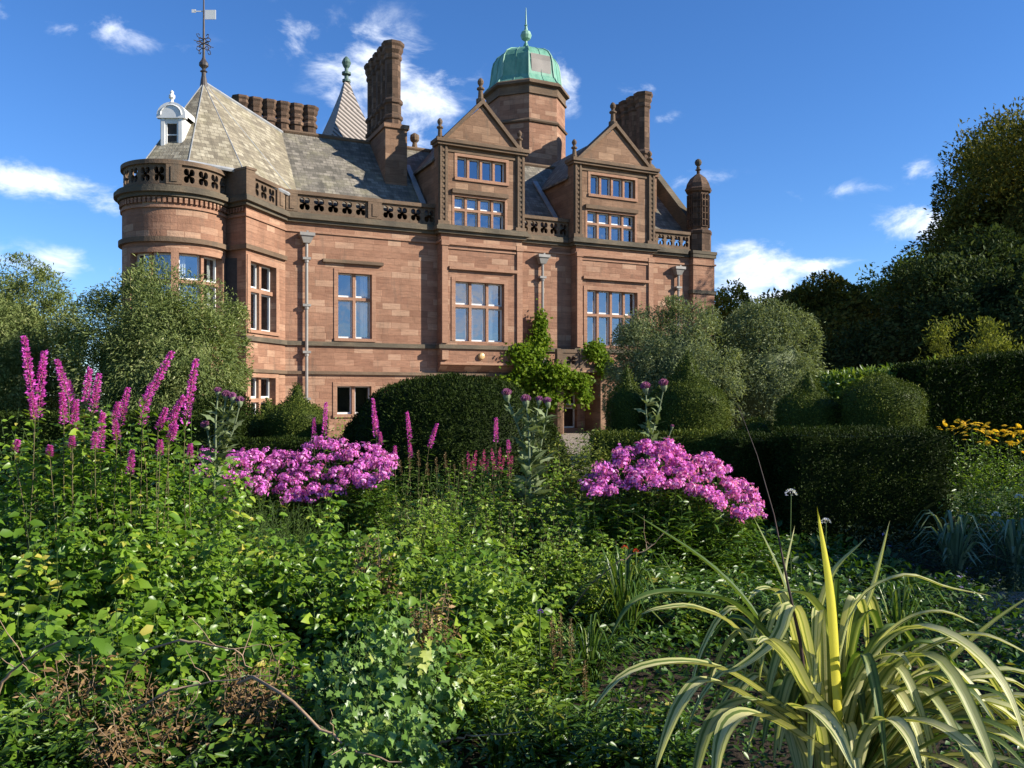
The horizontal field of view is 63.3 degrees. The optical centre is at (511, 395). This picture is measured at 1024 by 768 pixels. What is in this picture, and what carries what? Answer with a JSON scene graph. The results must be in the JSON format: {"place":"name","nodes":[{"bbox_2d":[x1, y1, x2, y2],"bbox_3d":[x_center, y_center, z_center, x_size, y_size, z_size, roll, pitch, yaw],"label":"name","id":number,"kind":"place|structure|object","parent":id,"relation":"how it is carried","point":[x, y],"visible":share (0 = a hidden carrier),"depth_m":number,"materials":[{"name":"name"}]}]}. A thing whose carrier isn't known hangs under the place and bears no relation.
{"place":"outdoors","nodes":[
{"label":"outdoors","id":0,"kind":"place"},
{"bbox_2d":[0,0,1023,394],"label":"sky","id":1,"kind":"structure","parent":0,"point":[818,129],"materials":[{"name":"blue"}]},
{"bbox_2d":[3,400,1023,664],"bbox_3d":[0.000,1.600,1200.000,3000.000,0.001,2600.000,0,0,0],"label":"lawn","id":2,"kind":"structure","parent":0,"point":[913,594],"depth_m":7.01,"materials":[{"name":"green plant"}]},
{"bbox_2d":[0,251,87,412],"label":"willow leaved tree","id":3,"kind":"object","parent":2,"relation":"on","point":[18,317],"visible":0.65,"depth_m":17.51,"materials":[{"name":"green plant"}]},
{"bbox_2d":[0,408,251,500],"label":"hedge","id":4,"kind":"object","parent":2,"relation":"on","point":[51,431],"visible":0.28,"depth_m":12.61,"materials":[{"name":"green plant"}]},
{"bbox_2d":[47,253,257,414],"bbox_3d":[-7.277,-0.628,16.942,3.872,4.571,3.814,0,0,-44],"label":"willow leaved tree","id":5,"kind":"object","parent":2,"relation":"on","point":[146,339],"visible":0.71,"depth_m":16.19,"materials":[{"name":"green plant"}]},
{"bbox_2d":[211,433,352,505],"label":"hedge","id":6,"kind":"object","parent":2,"relation":"on","point":[287,444],"visible":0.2,"depth_m":12.02,"materials":[{"name":"green plant"}]},
{"bbox_2d":[261,382,329,438],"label":"topiary","id":7,"kind":"object","parent":2,"relation":"on","point":[296,414],"visible":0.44,"depth_m":13.27,"materials":[{"name":"green plant"}]},
{"bbox_2d":[339,371,576,509],"bbox_3d":[-0.927,0.618,13.014,3.929,2.069,3.033,0,0,0],"label":"dome hedge","id":8,"kind":"object","parent":2,"relation":"on","point":[463,410],"visible":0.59,"depth_m":12.00,"materials":[{"name":"green plant"}]},
{"bbox_2d":[1,516,1023,767],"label":"flower bed","id":9,"kind":"object","parent":2,"relation":"on","point":[739,756],"depth_m":4.47,"materials":[{"name":"soil"}]},
{"bbox_2d":[16,335,49,624],"bbox_3d":[-2.891,0.617,4.969,0.223,1.968,0.298,0,0,-21],"label":"purple loosestrife","id":10,"kind":"object","parent":9,"relation":"on","point":[33,413],"visible":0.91,"depth_m":5.00,"materials":[{"name":"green plant"}]},
{"bbox_2d":[0,684,108,767],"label":"bed herb","id":11,"kind":"object","parent":9,"relation":"on","point":[27,751],"visible":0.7,"depth_m":3.21,"materials":[{"name":"green plant"}]},
{"bbox_2d":[0,500,126,694],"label":"leafy shrub","id":12,"kind":"object","parent":9,"relation":"on","point":[34,579],"visible":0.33,"depth_m":4.50,"materials":[{"name":"green plant"}]},
{"bbox_2d":[0,407,127,620],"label":"leafy shrub","id":13,"kind":"object","parent":9,"relation":"on","point":[11,548],"visible":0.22,"depth_m":5.23,"materials":[{"name":"green plant"}]},
{"bbox_2d":[0,586,132,746],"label":"leafy shrub","id":14,"kind":"object","parent":9,"relation":"on","point":[43,630],"visible":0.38,"depth_m":3.78,"materials":[{"name":"green plant"}]},
{"bbox_2d":[52,359,102,570],"bbox_3d":[-2.677,0.686,5.099,0.307,1.829,0.412,0,0,-33],"label":"purple loosestrife","id":15,"kind":"object","parent":9,"relation":"on","point":[75,402],"visible":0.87,"depth_m":5.09,"materials":[{"name":"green plant"}]},
{"bbox_2d":[1,387,169,598],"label":"purple loosestrife","id":16,"kind":"object","parent":9,"relation":"on","point":[48,453],"visible":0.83,"depth_m":4.92,"materials":[{"name":"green plant"}]},
{"bbox_2d":[12,650,160,764],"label":"dry plant","id":17,"kind":"object","parent":9,"relation":"on","point":[62,691],"visible":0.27,"depth_m":3.47,"materials":[{"name":"brown plant"}]},
{"bbox_2d":[0,400,219,596],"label":"leafy shrub","id":18,"kind":"object","parent":9,"relation":"on","point":[84,519],"visible":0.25,"depth_m":5.21,"materials":[{"name":"green plant"}]},
{"bbox_2d":[33,681,194,767],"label":"bed herb","id":19,"kind":"object","parent":9,"relation":"on","point":[106,696],"visible":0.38,"depth_m":3.32,"materials":[{"name":"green plant"}]},
{"bbox_2d":[15,493,234,672],"bbox_3d":[-2.111,1.077,4.637,1.101,1.080,1.126,0,0,25],"label":"leafy shrub","id":20,"kind":"object","parent":9,"relation":"on","point":[125,575],"visible":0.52,"depth_m":4.45,"materials":[{"name":"green plant"}]},
{"bbox_2d":[6,591,251,736],"bbox_3d":[-1.754,1.281,3.893,1.000,0.698,0.980,0,0,15],"label":"leafy shrub","id":21,"kind":"object","parent":9,"relation":"on","point":[131,640],"visible":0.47,"depth_m":3.76,"materials":[{"name":"green plant"}]},
{"bbox_2d":[78,685,212,767],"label":"dry plant","id":22,"kind":"object","parent":9,"relation":"on","point":[113,753],"visible":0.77,"depth_m":3.20,"materials":[{"name":"brown plant"}]},
{"bbox_2d":[131,350,185,566],"bbox_3d":[-2.186,0.660,5.048,0.548,1.882,0.291,0,0,41],"label":"purple loosestrife","id":23,"kind":"object","parent":9,"relation":"on","point":[149,397],"visible":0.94,"depth_m":5.07,"materials":[{"name":"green plant"}]},
{"bbox_2d":[156,358,200,581],"bbox_3d":[-2.085,0.679,5.252,0.293,1.843,0.264,0,0,0],"label":"purple loosestrife","id":24,"kind":"object","parent":9,"relation":"on","point":[192,388],"visible":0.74,"depth_m":5.28,"materials":[{"name":"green plant"}]},
{"bbox_2d":[93,412,264,606],"bbox_3d":[-2.222,0.856,5.548,0.925,1.491,1.029,0,0,34],"label":"leafy shrub","id":25,"kind":"object","parent":9,"relation":"on","point":[216,509],"visible":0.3,"depth_m":5.54,"materials":[{"name":"green plant"}]},
{"bbox_2d":[109,691,290,767],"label":"bed herb","id":26,"kind":"object","parent":9,"relation":"on","point":[214,758],"visible":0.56,"depth_m":3.25,"materials":[{"name":"green plant"}]},
{"bbox_2d":[193,387,243,580],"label":"silver thistle","id":27,"kind":"object","parent":9,"relation":"on","point":[221,448],"visible":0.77,"depth_m":6.38,"materials":[{"name":"green plant"}]},
{"bbox_2d":[122,607,324,740],"bbox_3d":[-1.350,1.294,3.882,0.828,0.633,0.959,0,0,0],"label":"leafy shrub","id":28,"kind":"object","parent":9,"relation":"on","point":[251,655],"visible":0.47,"depth_m":3.78,"materials":[{"name":"green plant"}]},
{"bbox_2d":[143,517,318,662],"bbox_3d":[-1.637,1.152,4.842,0.984,0.911,1.028,0,0,-20],"label":"leafy shrub","id":29,"kind":"object","parent":9,"relation":"on","point":[278,600],"visible":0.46,"depth_m":4.75,"materials":[{"name":"green plant"}]},
{"bbox_2d":[173,446,307,572],"bbox_3d":[-2.423,1.057,7.604,1.292,1.186,1.138,0,0,29],"label":"phlox","id":30,"kind":"object","parent":9,"relation":"on","point":[272,467],"visible":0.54,"depth_m":7.58,"materials":[{"name":"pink plant"}]},
{"bbox_2d":[205,645,314,766],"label":"dry plant","id":31,"kind":"object","parent":9,"relation":"on","point":[247,698],"visible":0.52,"depth_m":3.37,"materials":[{"name":"brown plant"}]},
{"bbox_2d":[215,679,344,767],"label":"bed herb","id":32,"kind":"object","parent":9,"relation":"on","point":[298,735],"visible":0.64,"depth_m":3.29,"materials":[{"name":"green plant"}]},
{"bbox_2d":[221,489,402,646],"bbox_3d":[-1.266,1.100,5.271,1.097,1.003,0.996,0,0,0],"label":"leafy shrub","id":33,"kind":"object","parent":9,"relation":"on","point":[319,563],"visible":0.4,"depth_m":5.18,"materials":[{"name":"green plant"}]},
{"bbox_2d":[245,555,406,711],"bbox_3d":[-0.946,1.223,4.317,0.873,0.784,0.883,0,0,-22],"label":"leafy shrub","id":34,"kind":"object","parent":9,"relation":"on","point":[351,596],"visible":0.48,"depth_m":4.24,"materials":[{"name":"green plant"}]},
{"bbox_2d":[255,435,409,563],"bbox_3d":[-1.626,1.009,7.525,1.384,1.275,1.205,0,0,0],"label":"phlox","id":35,"kind":"object","parent":9,"relation":"on","point":[366,507],"visible":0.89,"depth_m":7.55,"materials":[{"name":"purple plant"}]},
{"bbox_2d":[313,696,450,767],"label":"ivy mound","id":36,"kind":"object","parent":9,"relation":"on","point":[389,746],"visible":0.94,"depth_m":2.97,"materials":[{"name":"green plant"}]},
{"bbox_2d":[300,600,482,767],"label":"ivy mound","id":37,"kind":"object","parent":9,"relation":"on","point":[386,682],"visible":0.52,"depth_m":3.38,"materials":[{"name":"green plant"}]},
{"bbox_2d":[318,528,482,643],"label":"leafy shrub","id":38,"kind":"object","parent":9,"relation":"on","point":[405,565],"visible":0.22,"depth_m":4.66,"materials":[{"name":"green plant"}]},
{"bbox_2d":[370,398,438,520],"bbox_3d":[-1.134,0.809,8.558,0.735,1.583,0.268,0,0,7],"label":"purple loosestrife","id":39,"kind":"object","parent":9,"relation":"on","point":[380,436],"visible":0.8,"depth_m":8.60,"materials":[{"name":"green plant"}]},
{"bbox_2d":[349,582,501,692],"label":"leafy shrub","id":40,"kind":"object","parent":9,"relation":"on","point":[413,601],"visible":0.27,"depth_m":4.03,"materials":[{"name":"green plant"}]},
{"bbox_2d":[368,492,493,593],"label":"leafy shrub","id":41,"kind":"object","parent":9,"relation":"on","point":[428,545],"visible":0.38,"depth_m":6.12,"materials":[{"name":"green plant"}]},
{"bbox_2d":[403,583,461,706],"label":"dry plant","id":42,"kind":"object","parent":9,"relation":"on","point":[425,630],"visible":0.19,"depth_m":3.93,"materials":[{"name":"brown plant"}]},
{"bbox_2d":[383,515,534,607],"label":"leafy shrub","id":43,"kind":"object","parent":9,"relation":"on","point":[472,558],"visible":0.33,"depth_m":5.15,"materials":[{"name":"green plant"}]},
{"bbox_2d":[399,455,543,570],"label":"leafy shrub","id":44,"kind":"object","parent":9,"relation":"on","point":[479,514],"visible":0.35,"depth_m":6.95,"materials":[{"name":"green plant"}]},
{"bbox_2d":[461,448,518,540],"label":"magenta knotweed","id":45,"kind":"object","parent":9,"relation":"on","point":[494,474],"visible":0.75,"depth_m":7.96,"materials":[{"name":"green plant"}]},
{"bbox_2d":[446,708,553,767],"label":"strap leaf clump","id":46,"kind":"object","parent":9,"relation":"on","point":[494,760],"visible":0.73,"depth_m":3.37,"materials":[{"name":"green plant"}]},
{"bbox_2d":[429,560,577,685],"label":"leafy shrub","id":47,"kind":"object","parent":9,"relation":"on","point":[498,619],"visible":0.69,"depth_m":4.38,"materials":[{"name":"green plant"}]},
{"bbox_2d":[437,622,581,741],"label":"bed herb","id":48,"kind":"object","parent":9,"relation":"on","point":[492,676],"visible":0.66,"depth_m":3.86,"materials":[{"name":"green plant"}]},
{"bbox_2d":[0,504,1023,767],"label":"ground cover","id":49,"kind":"object","parent":9,"relation":"on","point":[804,560],"visible":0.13,"depth_m":4.88,"materials":[{"name":"green plant"}]},
{"bbox_2d":[433,504,605,616],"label":"leafy shrub","id":50,"kind":"object","parent":9,"relation":"on","point":[544,548],"visible":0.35,"depth_m":5.92,"materials":[{"name":"green plant"}]},
{"bbox_2d":[501,388,563,572],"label":"silver thistle","id":51,"kind":"object","parent":9,"relation":"on","point":[533,459],"visible":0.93,"depth_m":6.96,"materials":[{"name":"green plant"}]},
{"bbox_2d":[475,444,608,572],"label":"leafy shrub","id":52,"kind":"object","parent":9,"relation":"on","point":[555,508],"visible":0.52,"depth_m":7.00,"materials":[{"name":"green plant"}]},
{"bbox_2d":[476,676,634,767],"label":"bed herb","id":53,"kind":"object","parent":9,"relation":"on","point":[560,714],"visible":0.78,"depth_m":3.45,"materials":[{"name":"green plant"}]},
{"bbox_2d":[535,612,607,767],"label":"dry spikes","id":54,"kind":"object","parent":9,"relation":"on","point":[553,670],"visible":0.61,"depth_m":4.00,"materials":[{"name":"brown plant"}]},
{"bbox_2d":[518,529,651,630],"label":"leafy shrub","id":55,"kind":"object","parent":9,"relation":"on","point":[584,605],"visible":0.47,"depth_m":5.65,"materials":[{"name":"green plant"}]},
{"bbox_2d":[534,612,653,699],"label":"strap leaf clump","id":56,"kind":"object","parent":9,"relation":"on","point":[591,642],"visible":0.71,"depth_m":4.37,"materials":[{"name":"green plant"}]},
{"bbox_2d":[568,544,684,652],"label":"strap leaf clump","id":57,"kind":"object","parent":9,"relation":"on","point":[623,592],"visible":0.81,"depth_m":5.16,"materials":[{"name":"green plant"}]},
{"bbox_2d":[562,436,715,575],"bbox_3d":[1.036,1.001,6.908,1.136,1.308,1.233,0,0,29],"label":"phlox","id":58,"kind":"object","parent":9,"relation":"on","point":[649,472],"visible":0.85,"depth_m":6.83,"materials":[{"name":"purple plant"}]},
{"bbox_2d":[576,544,703,613],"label":"bed herb","id":59,"kind":"object","parent":9,"relation":"on","point":[692,571],"visible":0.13,"depth_m":6.15,"materials":[{"name":"green plant"}]},
{"bbox_2d":[565,687,725,767],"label":"bed herb","id":60,"kind":"object","parent":9,"relation":"on","point":[646,745],"visible":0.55,"depth_m":3.51,"materials":[{"name":"green plant"}]},
{"bbox_2d":[630,379,678,535],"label":"silver thistle","id":61,"kind":"object","parent":9,"relation":"on","point":[645,386],"visible":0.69,"depth_m":7.59,"materials":[{"name":"green plant"}]},
{"bbox_2d":[623,555,767,642],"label":"bed herb","id":62,"kind":"object","parent":9,"relation":"on","point":[727,592],"visible":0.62,"depth_m":5.47,"materials":[{"name":"green plant"}]},
{"bbox_2d":[623,439,793,587],"bbox_3d":[1.611,1.012,6.838,1.427,1.280,1.135,0,0,0],"label":"phlox","id":63,"kind":"object","parent":9,"relation":"on","point":[737,545],"visible":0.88,"depth_m":6.80,"materials":[{"name":"purple plant"}]},
{"bbox_2d":[714,428,776,521],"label":"hedge","id":64,"kind":"object","parent":9,"relation":"on","point":[738,454],"visible":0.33,"depth_m":9.43,"materials":[{"name":"green plant"}]},
{"bbox_2d":[721,568,868,634],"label":"bed herb","id":65,"kind":"object","parent":9,"relation":"on","point":[798,600],"visible":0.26,"depth_m":5.43,"materials":[{"name":"green plant"}]},
{"bbox_2d":[592,406,1023,767],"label":"striped flax","id":66,"kind":"object","parent":9,"relation":"on","point":[825,702],"visible":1,"depth_m":2.69,"materials":[{"name":"green plant"}]},
{"bbox_2d":[765,422,955,552],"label":"hedge","id":67,"kind":"object","parent":9,"relation":"on","point":[851,476],"visible":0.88,"depth_m":8.51,"materials":[{"name":"green plant"}]},
{"bbox_2d":[839,576,954,653],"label":"strap leaf clump","id":68,"kind":"object","parent":9,"relation":"on","point":[896,613],"visible":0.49,"depth_m":4.86,"materials":[{"name":"green plant"}]},
{"bbox_2d":[833,509,1023,590],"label":"shaded ground cover","id":69,"kind":"object","parent":9,"relation":"on","point":[915,552],"visible":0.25,"depth_m":7.67,"materials":[{"name":"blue plant"}]},
{"bbox_2d":[931,474,1023,550],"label":"leafy clump","id":70,"kind":"object","parent":9,"relation":"on","point":[997,508],"visible":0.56,"depth_m":8.51,"materials":[{"name":"green plant"}]},
{"bbox_2d":[937,419,1017,533],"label":"yellow daisies","id":71,"kind":"object","parent":9,"relation":"on","point":[978,475],"visible":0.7,"depth_m":9.55,"materials":[{"name":"green plant"}]},
{"bbox_2d":[984,423,1023,535],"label":"yellow daisies","id":72,"kind":"object","parent":9,"relation":"on","point":[1010,443],"visible":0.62,"depth_m":9.28,"materials":[{"name":"green plant"}]},
{"bbox_2d":[538,425,611,511],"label":"leafy clump","id":73,"kind":"object","parent":2,"relation":"on","point":[577,466],"visible":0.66,"depth_m":11.25,"materials":[{"name":"green plant"}]},
{"bbox_2d":[604,364,647,432],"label":"topiary","id":74,"kind":"object","parent":2,"relation":"on","point":[625,401],"visible":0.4,"depth_m":13.20,"materials":[{"name":"green plant"}]},
{"bbox_2d":[589,426,736,506],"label":"hedge","id":75,"kind":"object","parent":2,"relation":"on","point":[703,440],"visible":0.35,"depth_m":12.02,"materials":[{"name":"green plant"}]},
{"bbox_2d":[595,295,751,430],"bbox_3d":[3.901,-0.407,19.985,3.500,4.140,3.901,0,0,-27],"label":"willow leaved tree","id":76,"kind":"object","parent":2,"relation":"on","point":[655,358],"visible":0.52,"depth_m":19.39,"materials":[{"name":"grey plant"}]},
{"bbox_2d":[643,349,732,433],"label":"topiary","id":77,"kind":"object","parent":2,"relation":"on","point":[691,398],"visible":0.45,"depth_m":12.55,"materials":[{"name":"green plant"}]},
{"bbox_2d":[771,368,841,432],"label":"topiary","id":78,"kind":"object","parent":2,"relation":"on","point":[808,402],"visible":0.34,"depth_m":11.21,"materials":[{"name":"green plant"}]},
{"bbox_2d":[755,269,904,375],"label":"broad tree","id":79,"kind":"object","parent":2,"relation":"on","point":[830,302],"visible":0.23,"depth_m":47.30,"materials":[{"name":"green plant"}]},
{"bbox_2d":[834,371,928,429],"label":"topiary","id":80,"kind":"object","parent":2,"relation":"on","point":[880,399],"visible":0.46,"depth_m":10.68,"materials":[{"name":"green plant"}]},
{"bbox_2d":[815,354,954,406],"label":"hedge","id":81,"kind":"object","parent":2,"relation":"on","point":[833,383],"visible":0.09,"depth_m":15.07,"materials":[{"name":"green plant"}]},
{"bbox_2d":[872,543,1022,590],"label":"catmint","id":82,"kind":"object","parent":2,"relation":"on","point":[964,568],"visible":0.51,"depth_m":6.85,"materials":[{"name":"green plant"}]},
{"bbox_2d":[886,347,1023,490],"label":"hedge","id":83,"kind":"object","parent":2,"relation":"on","point":[983,388],"visible":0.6,"depth_m":14.00,"materials":[{"name":"green plant"}]},
{"bbox_2d":[911,510,1005,586],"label":"strap leaf clump","id":84,"kind":"object","parent":2,"relation":"on","point":[954,541],"visible":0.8,"depth_m":6.83,"materials":[{"name":"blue plant"}]},
{"bbox_2d":[907,564,1023,627],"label":"catmint","id":85,"kind":"object","parent":2,"relation":"on","point":[997,601],"visible":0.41,"depth_m":5.87,"materials":[{"name":"green plant"}]},
{"bbox_2d":[974,519,1023,586],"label":"strap leaf clump","id":86,"kind":"object","parent":2,"relation":"on","point":[1012,540],"visible":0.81,"depth_m":6.95,"materials":[{"name":"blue plant"}]},
{"bbox_2d":[557,432,593,470],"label":"gravel forecourt","id":87,"kind":"structure","parent":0,"point":[569,436],"depth_m":29.77,"materials":[{"name":"beige gravel"}]},
{"bbox_2d":[113,0,716,437],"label":"mansion","id":88,"kind":"structure","parent":87,"relation":"on","point":[353,256],"depth_m":33.69,"materials":[{"name":"red stone"}]},
{"bbox_2d":[179,254,218,327],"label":"window","id":89,"kind":"structure","parent":88,"relation":"in","point":[198,265],"depth_m":28.38,"materials":[{"name":"glass"}]},
{"bbox_2d":[337,386,369,413],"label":"window","id":90,"kind":"structure","parent":88,"relation":"in","point":[349,398],"depth_m":33.11,"materials":[{"name":"glass"}]},
{"bbox_2d":[338,273,370,338],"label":"window","id":91,"kind":"structure","parent":88,"relation":"in","point":[354,300],"depth_m":32.61,"materials":[{"name":"glass"}]},
{"bbox_2d":[454,197,503,228],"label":"window","id":92,"kind":"structure","parent":88,"relation":"in","point":[477,207],"depth_m":34.22,"materials":[{"name":"glass"}]},
{"bbox_2d":[456,282,502,341],"bbox_3d":[-1.425,-3.420,34.081,2.170,2.400,0.310,0,0,-26],"label":"window","id":93,"kind":"structure","parent":88,"relation":"in","point":[487,306],"depth_m":34.12,"materials":[{"name":"glass"}]},
{"bbox_2d":[457,158,503,181],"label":"window","id":94,"kind":"structure","parent":88,"relation":"in","point":[466,168],"depth_m":34.83,"materials":[{"name":"glass"}]},
{"bbox_2d":[495,298,613,413],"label":"wall vine","id":95,"kind":"object","parent":88,"relation":"attached to","point":[533,369],"depth_m":34.51,"materials":[{"name":"green plant"}]},
{"bbox_2d":[587,212,633,241],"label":"window","id":96,"kind":"structure","parent":88,"relation":"in","point":[597,220],"depth_m":37.01,"materials":[{"name":"glass"}]},
{"bbox_2d":[587,290,635,345],"bbox_3d":[4.336,-3.420,36.835,2.620,2.400,0.210,0,0,-26],"label":"window","id":97,"kind":"structure","parent":88,"relation":"in","point":[596,315],"depth_m":36.75,"materials":[{"name":"glass"}]},
{"bbox_2d":[591,176,632,198],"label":"window","id":98,"kind":"structure","parent":88,"relation":"in","point":[600,185],"depth_m":37.46,"materials":[{"name":"glass"}]},
{"bbox_2d":[714,278,767,382],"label":"broad tree","id":99,"kind":"object","parent":87,"relation":"on","point":[725,304],"visible":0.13,"depth_m":45.09,"materials":[{"name":"green plant"}]},
{"bbox_2d":[710,296,833,430],"bbox_3d":[6.211,-0.293,20.413,3.413,4.368,2.990,0,0,-16],"label":"willow leaved tree","id":100,"kind":"object","parent":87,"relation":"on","point":[778,363],"visible":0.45,"depth_m":19.88,"materials":[{"name":"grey plant"}]},
{"bbox_2d":[803,318,915,376],"bbox_3d":[16.244,-0.826,37.824,5.998,5.703,6.348,0,0,-23],"label":"broad tree","id":101,"kind":"object","parent":87,"relation":"on","point":[850,352],"visible":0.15,"depth_m":37.44,"materials":[{"name":"green plant"}]},
{"bbox_2d":[866,215,1023,367],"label":"broad tree","id":102,"kind":"object","parent":87,"relation":"on","point":[941,290],"visible":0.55,"depth_m":33.24,"materials":[{"name":"green plant"}]},
{"bbox_2d":[866,96,1023,325],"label":"broad tree","id":103,"kind":"object","parent":87,"relation":"on","point":[992,167],"visible":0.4,"depth_m":41.84,"materials":[{"name":"green plant"}]},
{"bbox_2d":[913,313,1023,361],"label":"olive shrub","id":104,"kind":"object","parent":87,"relation":"on","point":[991,344],"visible":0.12,"depth_m":26.98,"materials":[{"name":"green plant"}]},
{"bbox_2d":[971,263,1023,349],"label":"broad tree","id":105,"kind":"object","parent":87,"relation":"on","point":[1014,321],"visible":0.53,"depth_m":30.13,"materials":[{"name":"green plant"}]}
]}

